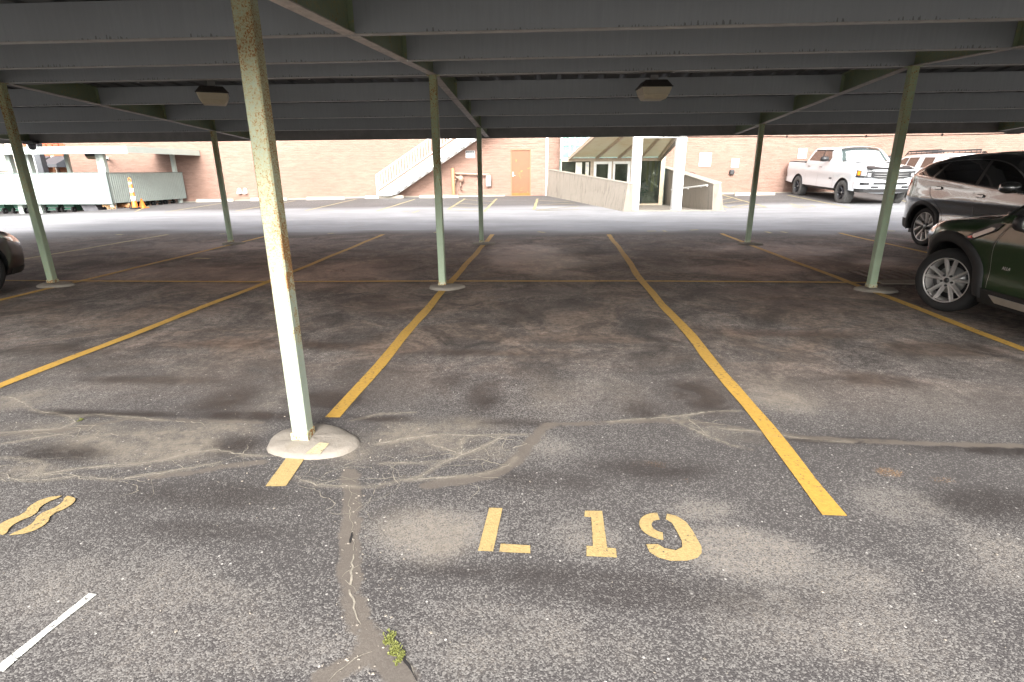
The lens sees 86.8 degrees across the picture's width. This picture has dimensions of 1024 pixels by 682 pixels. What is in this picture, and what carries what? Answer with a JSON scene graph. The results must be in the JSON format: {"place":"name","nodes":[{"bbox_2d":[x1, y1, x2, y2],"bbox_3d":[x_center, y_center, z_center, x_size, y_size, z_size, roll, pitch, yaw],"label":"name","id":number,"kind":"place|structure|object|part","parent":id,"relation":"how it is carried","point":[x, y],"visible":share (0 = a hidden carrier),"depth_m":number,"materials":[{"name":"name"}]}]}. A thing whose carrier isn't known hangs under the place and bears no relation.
{"place":"outdoors","nodes":[
{"label":"outdoors","id":0,"kind":"place"},
{"bbox_2d":[3,357,1007,674],"bbox_3d":[-0.412,0.565,3.195,8.076,0.004,3.165,1,18,4],"label":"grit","id":1,"kind":"object","parent":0,"point":[409,549],"visible":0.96,"depth_m":2.28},
{"bbox_2d":[0,192,1023,681],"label":"parking lot","id":2,"kind":"structure","parent":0,"point":[556,368],"depth_m":3.00,"materials":[{"name":"grey asphalt"}]},
{"bbox_2d":[0,144,8,172],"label":"pale building","id":3,"kind":"structure","parent":2,"relation":"on","point":[3,167],"depth_m":38.27,"materials":[{"name":"paint"}]},
{"bbox_2d":[0,205,13,213],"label":"waste cart","id":4,"kind":"object","parent":2,"relation":"on","point":[5,209],"visible":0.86,"depth_m":23.44,"materials":[{"name":"plastic"}]},
{"bbox_2d":[0,231,24,288],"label":"brown sedan","id":5,"kind":"object","parent":2,"relation":"on","point":[12,260],"visible":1,"depth_m":7.17,"materials":[{"name":"paint"}]},
{"bbox_2d":[11,205,27,213],"bbox_3d":[-21.224,-6.087,23.517,0.611,1.060,0.791,0,18,1],"label":"waste cart","id":6,"kind":"object","parent":2,"relation":"on","point":[15,210],"visible":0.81,"depth_m":23.34,"materials":[{"name":"plastic"}]},
{"bbox_2d":[0,495,74,534],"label":"stall number","id":7,"kind":"object","parent":2,"relation":"on","point":[41,519],"visible":1,"depth_m":2.48,"materials":[{"name":"yellow paint"}]},
{"bbox_2d":[0,416,75,432],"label":"crack","id":8,"kind":"object","parent":2,"relation":"on","point":[48,429],"visible":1,"depth_m":3.33,"materials":[{"name":"grey asphalt"}]},
{"bbox_2d":[33,143,48,172],"bbox_3d":[-23.696,-9.806,26.992,0.320,6.200,0.300,1,18,4],"label":"street pole","id":9,"kind":"object","parent":2,"relation":"on","point":[41,163],"visible":0.14,"depth_m":27.16,"materials":[{"name":"grey metal"}]},
{"bbox_2d":[23,143,67,173],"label":"street building","id":10,"kind":"structure","parent":2,"relation":"on","point":[56,163],"depth_m":45.60,"materials":[{"name":"red brick"}]},
{"bbox_2d":[49,167,55,173],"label":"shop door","id":11,"kind":"structure","parent":10,"relation":"in","point":[52,169],"depth_m":46.12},
{"bbox_2d":[60,167,66,172],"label":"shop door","id":12,"kind":"structure","parent":10,"relation":"in","point":[63,169],"depth_m":46.05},
{"bbox_2d":[0,593,96,670],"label":"parking line","id":13,"kind":"object","parent":2,"relation":"on","point":[7,662],"visible":1,"depth_m":1.84,"materials":[{"name":"white paint"}]},
{"bbox_2d":[44,204,67,212],"bbox_3d":[-19.733,-6.092,23.417,0.611,1.060,0.791,-1,18,-1],"label":"waste cart","id":14,"kind":"object","parent":2,"relation":"on","point":[52,207],"visible":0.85,"depth_m":23.25,"materials":[{"name":"plastic"}]},
{"bbox_2d":[38,472,89,478],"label":"crack","id":15,"kind":"object","parent":2,"relation":"on","point":[70,474],"visible":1,"depth_m":2.83,"materials":[{"name":"grey asphalt"}]},
{"bbox_2d":[60,204,82,211],"bbox_3d":[-18.976,-6.102,23.364,0.611,1.060,0.791,2,18,6],"label":"waste cart","id":16,"kind":"object","parent":2,"relation":"on","point":[72,207],"visible":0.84,"depth_m":23.22,"materials":[{"name":"plastic"}]},
{"bbox_2d":[2,397,158,419],"bbox_3d":[-2.917,0.464,3.580,1.461,0.001,0.125,5,18,16],"label":"crack","id":17,"kind":"object","parent":2,"relation":"on","point":[70,415],"visible":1,"depth_m":3.53,"materials":[{"name":"grey asphalt"}]},
{"bbox_2d":[80,204,106,210],"bbox_3d":[-17.994,-5.882,23.338,0.840,0.547,0.880,1,18,4],"label":"grey bin","id":18,"kind":"object","parent":2,"relation":"on","point":[89,207],"visible":0.27,"depth_m":23.04,"materials":[{"name":"plastic"}]},
{"bbox_2d":[24,234,168,258],"bbox_3d":[-8.920,-1.810,10.918,0.120,0.001,5.950,1,18,4],"label":"parking line","id":19,"kind":"object","parent":2,"relation":"on","point":[96,246],"visible":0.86,"depth_m":11.59,"materials":[{"name":"yellow paint"}]},
{"bbox_2d":[0,146,199,213],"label":"loading dock","id":20,"kind":"object","parent":2,"relation":"on","point":[103,185],"visible":0.91,"depth_m":22.65,"materials":[{"name":"white metal"}]},
{"bbox_2d":[2,463,212,480],"bbox_3d":[-2.108,0.698,2.818,1.073,0.001,0.111,-3,18,-7],"label":"crack","id":21,"kind":"object","parent":2,"relation":"on","point":[111,479],"visible":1,"depth_m":2.79,"materials":[{"name":"grey asphalt"}]},
{"bbox_2d":[102,204,115,209],"bbox_3d":[-17.141,-5.794,23.043,0.482,0.395,1.131,-13,21,-34],"label":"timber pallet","id":22,"kind":"object","parent":2,"relation":"on","point":[106,205],"visible":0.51,"depth_m":22.88,"materials":[{"name":"brown wood"}]},
{"bbox_2d":[117,202,130,206],"bbox_3d":[-16.837,-5.915,23.388,0.812,0.290,0.270,1,18,4],"label":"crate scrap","id":23,"kind":"object","parent":2,"relation":"on","point":[124,205],"visible":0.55,"depth_m":23.30,"materials":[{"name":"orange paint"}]},
{"bbox_2d":[0,236,263,300],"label":"parking line","id":24,"kind":"object","parent":2,"relation":"on","point":[121,270],"visible":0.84,"depth_m":8.71,"materials":[{"name":"yellow paint"}]},
{"bbox_2d":[128,177,140,208],"bbox_3d":[-15.578,-6.063,22.228,0.388,1.246,0.388,8,19,25],"label":"delineator post","id":25,"kind":"object","parent":2,"relation":"on","point":[133,200],"visible":1,"depth_m":22.22,"materials":[{"name":"plastic"}]},
{"bbox_2d":[137,201,150,205],"bbox_3d":[-16.834,-6.561,24.253,0.791,1.060,0.611,-1,18,0],"label":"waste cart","id":26,"kind":"object","parent":2,"relation":"on","point":[147,203],"visible":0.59,"depth_m":24.55,"materials":[{"name":"plastic"}]},
{"bbox_2d":[139,199,149,207],"bbox_3d":[-15.524,-5.774,22.736,0.340,0.379,0.340,1,18,4],"label":"traffic cone","id":27,"kind":"object","parent":2,"relation":"on","point":[142,204],"visible":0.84,"depth_m":22.68,"materials":[{"name":"orange plastic"}]},
{"bbox_2d":[34,449,258,475],"bbox_3d":[-1.953,0.650,2.966,1.168,0.001,0.132,-3,18,-9],"label":"crack","id":28,"kind":"object","parent":2,"relation":"on","point":[157,460],"visible":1,"depth_m":2.98,"materials":[{"name":"grey asphalt"}]},
{"bbox_2d":[149,200,162,204],"bbox_3d":[-16.704,-6.789,24.961,0.791,1.060,0.611,0,18,1],"label":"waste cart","id":29,"kind":"object","parent":2,"relation":"on","point":[155,202],"visible":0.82,"depth_m":24.89,"materials":[{"name":"plastic"}]},
{"bbox_2d":[162,199,175,203],"bbox_3d":[-16.575,-7.018,25.671,0.791,1.060,0.611,1,18,5],"label":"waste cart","id":30,"kind":"object","parent":2,"relation":"on","point":[168,201],"visible":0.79,"depth_m":25.77,"materials":[{"name":"plastic"}]},
{"bbox_2d":[0,234,384,387],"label":"parking line","id":31,"kind":"object","parent":2,"relation":"on","point":[45,367],"visible":0.92,"depth_m":5.32,"materials":[{"name":"yellow paint"}]},
{"bbox_2d":[196,199,234,201],"bbox_3d":[-14.277,-6.753,26.067,1.888,0.160,0.165,1,18,4],"label":"wheel stop","id":32,"kind":"object","parent":2,"relation":"on","point":[208,200],"visible":0.76,"depth_m":26.01,"materials":[{"name":"concrete"}]},
{"bbox_2d":[250,198,288,200],"bbox_3d":[-11.541,-6.729,25.776,1.830,0.160,0.165,1,18,4],"label":"wheel stop","id":33,"kind":"object","parent":2,"relation":"on","point":[254,199],"visible":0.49,"depth_m":25.75,"materials":[{"name":"concrete"}]},
{"bbox_2d":[266,458,303,485],"bbox_3d":[-1.183,0.682,2.836,0.103,0.001,0.282,-1,18,-1],"label":"parking line","id":34,"kind":"object","parent":2,"relation":"on","point":[285,472],"visible":1,"depth_m":2.82,"materials":[{"name":"yellow paint"}]},
{"bbox_2d":[299,485,349,513],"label":"crack","id":35,"kind":"object","parent":2,"relation":"on","point":[324,497],"visible":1,"depth_m":2.61,"materials":[{"name":"grey asphalt"}]},
{"bbox_2d":[306,197,345,199],"bbox_3d":[-8.726,-6.685,25.421,1.865,0.160,0.165,1,18,4],"label":"wheel stop","id":36,"kind":"object","parent":2,"relation":"on","point":[321,198],"visible":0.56,"depth_m":25.36,"materials":[{"name":"concrete"}]},
{"bbox_2d":[331,651,371,677],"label":"crack","id":37,"kind":"object","parent":2,"relation":"on","point":[348,663],"visible":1,"depth_m":1.73,"materials":[{"name":"grey asphalt"}]},
{"bbox_2d":[348,488,360,623],"bbox_3d":[-0.681,0.854,2.288,0.038,0.001,0.914,-6,18,-17],"label":"crack","id":38,"kind":"object","parent":2,"relation":"on","point":[350,594],"visible":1,"depth_m":2.09,"materials":[{"name":"grey asphalt"}]},
{"bbox_2d":[365,195,403,198],"bbox_3d":[-5.970,-6.726,25.343,1.847,0.160,0.165,1,18,4],"label":"wheel stop","id":39,"kind":"object","parent":2,"relation":"on","point":[375,196],"visible":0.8,"depth_m":25.28,"materials":[{"name":"concrete"}]},
{"bbox_2d":[382,628,396,646],"bbox_3d":[-0.413,0.992,1.810,0.046,0.026,0.060,7,19,22],"label":"weed","id":40,"kind":"object","parent":2,"relation":"on","point":[390,636],"visible":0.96,"depth_m":1.81,"materials":[{"name":"green plant"}]},
{"bbox_2d":[387,640,402,656],"bbox_3d":[-0.381,1.005,1.770,0.046,0.025,0.061,1,18,4],"label":"weed","id":41,"kind":"object","parent":2,"relation":"on","point":[394,648],"visible":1,"depth_m":1.77,"materials":[{"name":"green plant"}]},
{"bbox_2d":[377,199,414,210],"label":"parking line","id":42,"kind":"object","parent":2,"relation":"on","point":[395,205],"visible":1,"depth_m":21.39,"materials":[{"name":"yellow paint"}]},
{"bbox_2d":[393,649,405,665],"bbox_3d":[-0.359,1.016,1.742,0.030,0.021,0.062,8,19,24],"label":"weed","id":43,"kind":"object","parent":2,"relation":"on","point":[401,655],"visible":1,"depth_m":1.74,"materials":[{"name":"green plant"}]},
{"bbox_2d":[304,463,509,485],"bbox_3d":[-0.531,0.691,2.802,1.163,0.001,0.162,-3,18,-9],"label":"crack","id":44,"kind":"object","parent":2,"relation":"on","point":[397,480],"visible":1,"depth_m":2.77,"materials":[{"name":"grey asphalt"}]},
{"bbox_2d":[401,649,416,680],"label":"crack","id":45,"kind":"object","parent":2,"relation":"on","point":[406,662],"visible":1,"depth_m":1.72,"materials":[{"name":"grey asphalt"}]},
{"bbox_2d":[326,234,493,416],"bbox_3d":[-0.811,-1.060,8.346,0.127,0.001,10.280,1,18,4],"label":"parking line","id":46,"kind":"object","parent":2,"relation":"on","point":[354,392],"visible":0.91,"depth_m":4.68,"materials":[{"name":"yellow paint"}]},
{"bbox_2d":[375,139,476,197],"bbox_3d":[-3.144,-8.987,24.607,6.165,4.779,0.990,1,18,4],"label":"outside stair","id":47,"kind":"object","parent":2,"relation":"on","point":[421,170],"visible":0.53,"depth_m":24.62,"materials":[{"name":"white metal"}]},
{"bbox_2d":[419,195,458,197],"bbox_3d":[-3.388,-6.692,25.147,1.844,0.160,0.165,1,18,4],"label":"wheel stop","id":48,"kind":"object","parent":2,"relation":"on","point":[433,196],"visible":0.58,"depth_m":25.09,"materials":[{"name":"concrete"}]},
{"bbox_2d":[378,434,500,443],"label":"crack","id":49,"kind":"object","parent":2,"relation":"on","point":[437,434],"visible":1,"depth_m":3.21,"materials":[{"name":"grey asphalt"}]},
{"bbox_2d":[5,280,878,282],"bbox_3d":[0.530,-0.830,7.572,19.302,0.001,0.225,1,18,3],"label":"cross line","id":50,"kind":"object","parent":2,"relation":"on","point":[455,280],"visible":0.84,"depth_m":7.67,"materials":[{"name":"yellow paint"}]},
{"bbox_2d":[451,168,454,194],"bbox_3d":[-2.734,-7.376,25.223,0.150,1.310,0.150,1,18,4],"label":"bollard","id":51,"kind":"object","parent":2,"relation":"on","point":[453,180],"visible":0.86,"depth_m":25.14,"materials":[{"name":"yellow paint"}]},
{"bbox_2d":[418,434,519,476],"bbox_3d":[-0.220,0.617,3.030,0.749,0.001,0.081,-14,22,-37],"label":"crack","id":52,"kind":"object","parent":2,"relation":"on","point":[471,451],"visible":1,"depth_m":3.02,"materials":[{"name":"grey asphalt"}]},
{"bbox_2d":[430,475,511,478],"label":"crack","id":53,"kind":"object","parent":2,"relation":"on","point":[475,475],"visible":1,"depth_m":2.77,"materials":[{"name":"grey asphalt"}]},
{"bbox_2d":[176,192,826,202],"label":"curb","id":54,"kind":"structure","parent":2,"relation":"on","point":[485,196],"depth_m":25.68,"materials":[{"name":"concrete"}]},
{"bbox_2d":[0,0,1023,459],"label":"carport","id":55,"kind":"object","parent":2,"relation":"on","point":[360,56],"visible":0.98,"depth_m":6.29,"materials":[{"name":"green metal"}]},
{"bbox_2d":[23,141,38,149],"bbox_3d":[-11.512,-4.682,12.987,0.240,0.200,0.190,1,18,4],"label":"dome camera","id":56,"kind":"object","parent":55,"relation":"attached to","point":[31,145],"visible":1,"depth_m":12.93,"materials":[{"name":"black plastic"}]},
{"bbox_2d":[195,81,229,105],"bbox_3d":[-3.990,-3.304,7.226,0.400,0.290,0.380,-8,19,-23],"label":"ceiling light","id":57,"kind":"object","parent":55,"relation":"hanging from","point":[211,94],"visible":0.99,"depth_m":7.11,"materials":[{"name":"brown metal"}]},
{"bbox_2d":[305,442,328,453],"bbox_3d":[-1.076,0.594,2.998,0.078,0.010,0.118,3,18,12],"label":"stripe trace","id":58,"kind":"object","parent":55,"relation":"on","point":[319,447],"visible":1,"depth_m":3.00,"materials":[{"name":"paint"}]},
{"bbox_2d":[15,65,1023,84],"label":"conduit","id":59,"kind":"object","parent":55,"relation":"attached to","point":[543,74],"visible":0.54,"depth_m":6.59,"materials":[{"name":"grey metal"}]},
{"bbox_2d":[635,75,672,100],"bbox_3d":[1.798,-3.215,6.873,0.400,0.290,0.380,-1,18,0],"label":"ceiling light","id":60,"kind":"object","parent":55,"relation":"hanging from","point":[653,88],"visible":1,"depth_m":6.74,"materials":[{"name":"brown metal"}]},
{"bbox_2d":[657,132,1023,137],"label":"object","id":61,"kind":"object","parent":55,"relation":"hanging from","point":[841,136],"visible":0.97,"depth_m":11.96,"materials":[{"name":"metal"}]},
{"bbox_2d":[64,133,1023,207],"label":"brick building","id":62,"kind":"structure","parent":2,"relation":"on","point":[353,168],"depth_m":25.49,"materials":[{"name":"brick"}]},
{"bbox_2d":[85,154,95,158],"bbox_3d":[-18.456,-8.193,23.846,0.490,0.369,0.300,1,18,4],"label":"wall light","id":63,"kind":"object","parent":62,"relation":"attached to","point":[90,156],"visible":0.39,"depth_m":23.73,"materials":[{"name":"brown metal"}]},
{"bbox_2d":[466,151,474,157],"bbox_3d":[-1.941,-8.687,25.202,0.435,0.312,0.032,1,18,4],"label":"wall sign","id":64,"kind":"object","parent":62,"relation":"attached to","point":[470,154],"visible":1,"depth_m":25.20,"materials":[{"name":"white"}]},
{"bbox_2d":[455,172,487,190],"bbox_3d":[-1.978,-7.458,25.347,1.669,0.842,0.280,1,18,4],"label":"gas meter","id":65,"kind":"object","parent":62,"relation":"attached to","point":[460,177],"visible":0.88,"depth_m":25.30,"materials":[{"name":"beige metal"}]},
{"bbox_2d":[485,173,492,186],"bbox_3d":[-1.115,-7.541,25.416,0.417,0.642,0.210,1,18,4],"label":"wall box","id":66,"kind":"object","parent":62,"relation":"attached to","point":[488,180],"visible":1,"depth_m":25.32,"materials":[{"name":"grey metal"}]},
{"bbox_2d":[512,150,529,195],"bbox_3d":[0.412,-7.850,25.374,0.846,2.038,0.132,1,18,4],"label":"door","id":67,"kind":"structure","parent":62,"relation":"in","point":[520,158],"depth_m":25.39,"materials":[{"name":"orange metal"}]},
{"bbox_2d":[545,138,547,195],"bbox_3d":[1.592,-10.764,24.276,0.130,8.300,0.119,1,18,4],"label":"downspout","id":68,"kind":"object","parent":62,"relation":"attached to","point":[546,165],"visible":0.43,"depth_m":25.05,"materials":[{"name":"white paint"}]},
{"bbox_2d":[699,153,711,165],"bbox_3d":[8.787,-8.253,24.636,0.526,0.586,0.025,1,18,4],"label":"wall sign","id":69,"kind":"object","parent":62,"relation":"attached to","point":[704,159],"visible":1,"depth_m":24.63,"materials":[{"name":"white metal"}]},
{"bbox_2d":[731,159,738,166],"bbox_3d":[10.136,-8.082,24.599,0.330,0.369,0.030,1,18,4],"label":"wall sign","id":70,"kind":"object","parent":62,"relation":"attached to","point":[734,162],"visible":1,"depth_m":24.59,"materials":[{"name":"white"}]},
{"bbox_2d":[798,148,806,157],"bbox_3d":[13.029,-8.422,24.305,0.368,0.427,0.022,1,18,4],"label":"wall sign","id":71,"kind":"object","parent":62,"relation":"attached to","point":[802,152],"visible":1,"depth_m":24.29,"materials":[{"name":"grey metal"}]},
{"bbox_2d":[478,508,701,560],"bbox_3d":[0.329,0.827,2.338,0.923,0.001,0.320,1,18,4],"label":"stall number","id":72,"kind":"object","parent":2,"relation":"on","point":[690,548],"visible":1,"depth_m":2.29,"materials":[{"name":"yellow paint"}]},
{"bbox_2d":[546,169,634,210],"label":"ramp wall","id":73,"kind":"structure","parent":2,"relation":"on","point":[598,191],"depth_m":20.70,"materials":[{"name":"concrete"}]},
{"bbox_2d":[559,137,686,209],"bbox_3d":[4.258,-7.747,21.661,4.572,4.920,8.380,1,18,4],"label":"entrance vestibule","id":74,"kind":"object","parent":2,"relation":"on","point":[636,160],"visible":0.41,"depth_m":22.90,"materials":[{"name":"white paint"}]},
{"bbox_2d":[593,161,611,178],"bbox_3d":[3.957,-6.929,23.780,0.771,1.810,0.135,1,18,4],"label":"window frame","id":75,"kind":"structure","parent":74,"relation":"in","point":[609,163],"depth_m":23.57,"materials":[{"name":"white paint"}]},
{"bbox_2d":[613,161,630,181],"bbox_3d":[4.774,-6.919,23.730,0.738,1.810,0.135,1,18,4],"label":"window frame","id":76,"kind":"structure","parent":74,"relation":"in","point":[614,162],"depth_m":23.54,"materials":[{"name":"white paint"}]},
{"bbox_2d":[639,205,699,209],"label":"ramp floor","id":77,"kind":"structure","parent":2,"relation":"on","point":[654,207],"depth_m":21.14,"materials":[{"name":"concrete"}]},
{"bbox_2d":[622,210,725,211],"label":"ramp sill","id":78,"kind":"structure","parent":2,"relation":"on","point":[667,210],"depth_m":18.03,"materials":[{"name":"concrete"}]},
{"bbox_2d":[612,410,739,421],"bbox_3d":[1.037,0.475,3.449,0.896,0.001,0.031,-4,18,-10],"label":"crack","id":79,"kind":"object","parent":2,"relation":"on","point":[674,416],"visible":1,"depth_m":3.44,"materials":[{"name":"grey asphalt"}]},
{"bbox_2d":[663,166,723,209],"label":"ramp wall","id":80,"kind":"structure","parent":2,"relation":"on","point":[701,193],"depth_m":19.68,"materials":[{"name":"concrete"}]},
{"bbox_2d":[607,234,846,515],"bbox_3d":[1.868,-0.893,7.755,0.175,0.001,11.171,1,18,4],"label":"parking line","id":81,"kind":"object","parent":2,"relation":"on","point":[822,499],"visible":1,"depth_m":3.38,"materials":[{"name":"yellow paint"}]},
{"bbox_2d":[722,194,765,206],"bbox_3d":[9.194,-5.697,21.851,0.121,0.183,6.175,1,18,6],"label":"hatch line","id":82,"kind":"object","parent":2,"relation":"on","point":[742,200],"visible":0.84,"depth_m":21.52,"materials":[{"name":"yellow paint"}]},
{"bbox_2d":[734,192,774,195],"bbox_3d":[10.637,-6.434,23.750,1.724,0.160,0.165,1,18,4],"label":"wheel stop","id":83,"kind":"object","parent":2,"relation":"on","point":[749,193],"visible":0.61,"depth_m":23.70,"materials":[{"name":"concrete"}]},
{"bbox_2d":[708,427,837,441],"bbox_3d":[1.554,0.550,3.198,0.792,0.001,0.038,5,18,16],"label":"crack","id":84,"kind":"object","parent":2,"relation":"on","point":[784,435],"visible":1,"depth_m":3.21,"materials":[{"name":"grey asphalt"}]},
{"bbox_2d":[788,195,850,207],"bbox_3d":[11.675,-5.411,20.879,0.114,0.177,5.389,1,18,5],"label":"parking line","id":85,"kind":"object","parent":2,"relation":"on","point":[820,201],"visible":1,"depth_m":20.52,"materials":[{"name":"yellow paint"}]},
{"bbox_2d":[785,146,916,202],"bbox_3d":[13.168,-6.637,21.470,2.691,2.037,6.369,1,19,4],"label":"white pickup","id":86,"kind":"object","parent":2,"relation":"on","point":[844,173],"visible":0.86,"depth_m":20.09,"materials":[{"name":"paint"}]},
{"bbox_3d":[12.257,-7.450,21.743,0.148,0.410,0.950,1,19,4],"label":"side window","id":87,"kind":"part","parent":86,"relation":"part of","materials":[{"name":"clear glass"}]},
{"bbox_3d":[12.199,-7.144,20.872,0.148,0.410,0.740,1,19,4],"label":"side window","id":88,"kind":"part","parent":86,"relation":"part of","materials":[{"name":"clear glass"}]},
{"bbox_2d":[720,233,1023,350],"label":"parking line","id":89,"kind":"object","parent":2,"relation":"on","point":[987,335],"visible":0.91,"depth_m":6.00,"materials":[{"name":"yellow paint"}]},
{"bbox_2d":[840,233,926,252],"bbox_3d":[7.457,-0.915,7.678,0.129,0.009,11.100,1,18,4],"label":"parking line","id":90,"kind":"object","parent":2,"relation":"on","point":[885,243],"visible":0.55,"depth_m":10.99,"materials":[{"name":"yellow paint"}]},
{"bbox_2d":[901,149,981,192],"bbox_3d":[16.693,-6.740,21.925,1.956,1.824,4.430,1,18,4],"label":"white suv","id":91,"kind":"object","parent":2,"relation":"on","point":[921,160],"visible":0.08,"depth_m":20.66,"materials":[{"name":"paint"}]},
{"bbox_3d":[15.828,-7.248,22.090,0.135,0.418,0.837,1,18,4],"label":"side window","id":92,"kind":"part","parent":91,"relation":"part of","materials":[{"name":"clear glass"}]},
{"bbox_3d":[15.780,-7.019,21.366,0.135,0.418,0.630,1,18,4],"label":"side window","id":93,"kind":"part","parent":91,"relation":"part of","materials":[{"name":"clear glass"}]},
{"bbox_3d":[15.727,-6.756,20.488,0.120,0.372,0.594,1,18,4],"label":"quarter window","id":94,"kind":"part","parent":91,"relation":"part of","materials":[{"name":"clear glass"}]},
{"bbox_2d":[902,151,1023,245],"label":"grey suv","id":95,"kind":"object","parent":2,"relation":"on","point":[982,183],"visible":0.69,"depth_m":9.69,"materials":[{"name":"paint"}]},
{"bbox_3d":[8.121,-3.319,10.492,0.102,0.257,0.611,-3,18,-7],"label":"quarter window","id":96,"kind":"part","parent":95,"relation":"part of","materials":[{"name":"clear glass"}]},
{"bbox_3d":[8.126,-3.063,9.814,0.182,0.400,1.060,1,18,4],"label":"side window","id":97,"kind":"part","parent":95,"relation":"part of","materials":[{"name":"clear glass"}]},
{"bbox_3d":[8.055,-2.671,8.745,0.183,0.467,1.060,1,18,4],"label":"side window","id":98,"kind":"part","parent":95,"relation":"part of","materials":[{"name":"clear glass"}]},
{"bbox_2d":[915,205,1023,315],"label":"green hatchback","id":99,"kind":"object","parent":2,"relation":"on","point":[969,262],"visible":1,"depth_m":5.42,"materials":[{"name":"paint"}]},
{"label":"side window","id":100,"kind":"part","parent":99,"relation":"part of","materials":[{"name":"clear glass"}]}
]}

